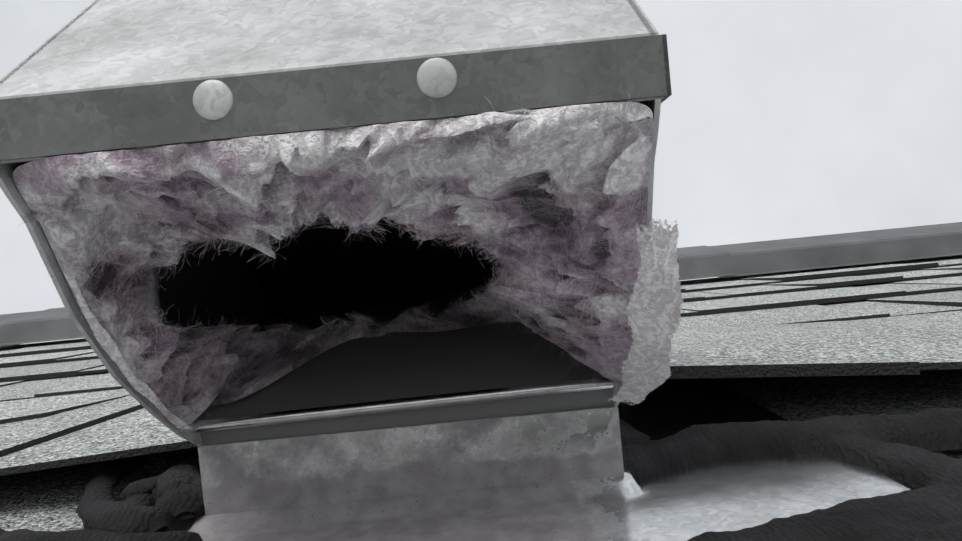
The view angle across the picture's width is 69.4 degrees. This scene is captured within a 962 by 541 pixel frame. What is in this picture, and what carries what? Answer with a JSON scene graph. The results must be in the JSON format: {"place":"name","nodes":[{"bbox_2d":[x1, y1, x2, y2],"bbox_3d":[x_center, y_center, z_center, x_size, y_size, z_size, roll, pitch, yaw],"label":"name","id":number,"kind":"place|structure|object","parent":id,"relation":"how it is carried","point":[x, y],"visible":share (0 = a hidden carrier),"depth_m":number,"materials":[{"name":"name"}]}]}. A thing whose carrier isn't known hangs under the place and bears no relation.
{"place":"outdoors","nodes":[
{"label":"outdoors","id":0,"kind":"place"},
{"bbox_2d":[0,0,961,344],"label":"sky","id":1,"kind":"structure","parent":0,"point":[781,119],"materials":[{"name":"white"}]},
{"label":"ground","id":2,"kind":"structure","parent":0,"visible":0},
{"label":"house walls","id":3,"kind":"object","parent":2,"relation":"on","visible":0},
{"bbox_3d":[0.127,1.584,0.841,10.000,3.021,9.298,-6,2,0],"label":"roof","id":4,"kind":"object","parent":3,"relation":"on","visible":0},
{"bbox_2d":[0,0,663,446],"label":"vent hood","id":5,"kind":"object","parent":4,"relation":"attached to","point":[102,44],"visible":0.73,"depth_m":0.16,"materials":[{"name":"grey metal"}]},
{"bbox_2d":[60,265,191,431],"bbox_3d":[-0.093,0.022,0.191,0.005,0.046,0.095,-6,-16,1],"label":"lint crust","id":6,"kind":"object","parent":5,"relation":"attached to","point":[103,337],"visible":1,"depth_m":0.18},
{"bbox_2d":[193,58,456,119],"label":"rivets","id":7,"kind":"object","parent":5,"relation":"attached to","point":[436,78],"visible":1,"depth_m":0.14,"materials":[{"name":"grey metal"}]},
{"bbox_2d":[156,213,504,327],"bbox_3d":[-0.029,0.000,0.304,0.135,0.146,0.192,-6,2,0],"label":"hole","id":8,"kind":"object","parent":5,"relation":"attached to","point":[317,264],"visible":0.18,"depth_m":0.36,"materials":[{"name":"black"}]},
{"bbox_2d":[13,102,653,424],"bbox_3d":[-0.028,0.011,0.209,0.138,0.057,0.154,-6,-16,0],"label":"lint buildup","id":9,"kind":"object","parent":5,"relation":"in","point":[218,163],"visible":1,"depth_m":0.17,"materials":[{"name":"grey fabric"}]},
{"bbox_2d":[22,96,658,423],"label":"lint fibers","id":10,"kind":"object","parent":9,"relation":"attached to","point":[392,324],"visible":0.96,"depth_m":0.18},
{"bbox_2d":[0,34,671,160],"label":"dryer vent hood band","id":11,"kind":"object","parent":5,"relation":"attached to","point":[332,97],"visible":1,"depth_m":0.14,"materials":[{"name":"grey metal"}]},
{"bbox_2d":[196,287,613,444],"bbox_3d":[-0.026,0.032,0.315,0.138,0.037,0.176,-6,2,0],"label":"vent hood floor pan","id":12,"kind":"object","parent":5,"relation":"attached to","point":[396,365],"visible":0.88,"depth_m":0.24,"materials":[{"name":"grey metal"}]},
{"bbox_2d":[608,216,683,405],"bbox_3d":[0.043,0.011,0.189,0.017,0.046,0.094,-5,-16,0],"label":"lint clump","id":13,"kind":"object","parent":5,"relation":"attached to","point":[653,312],"visible":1,"depth_m":0.17,"materials":[{"name":"grey fabric"}]},
{"bbox_2d":[0,255,961,531],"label":"shingle courses","id":14,"kind":"object","parent":4,"relation":"on","point":[788,345],"visible":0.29,"depth_m":0.39,"materials":[{"name":"grey asphalt"}]},
{"bbox_2d":[0,407,961,540],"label":"roof tar beads","id":15,"kind":"object","parent":14,"relation":"on","point":[901,448],"visible":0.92,"depth_m":0.23},
{"bbox_2d":[0,222,961,346],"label":"ridge vent","id":16,"kind":"object","parent":4,"relation":"on","point":[807,253],"visible":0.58,"depth_m":1.16,"materials":[{"name":"metal"}]},
{"bbox_2d":[169,378,910,540],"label":"vent flange","id":17,"kind":"object","parent":4,"relation":"attached to","point":[688,504],"visible":0.46,"depth_m":0.22,"materials":[{"name":"grey metal"}]},
{"bbox_2d":[198,112,623,514],"bbox_3d":[-0.027,0.025,0.185,0.140,0.112,0.088,-6,2,0],"label":"vent riser","id":18,"kind":"object","parent":17,"relation":"on","point":[404,461],"visible":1,"depth_m":0.23,"materials":[{"name":"grey metal"}]},
{"bbox_2d":[192,377,614,432],"bbox_3d":[-0.025,0.044,0.227,0.138,0.006,0.004,-6,2,0],"label":"metal lip","id":19,"kind":"object","parent":18,"relation":"attached to","point":[401,404],"visible":0.98,"depth_m":0.23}
]}

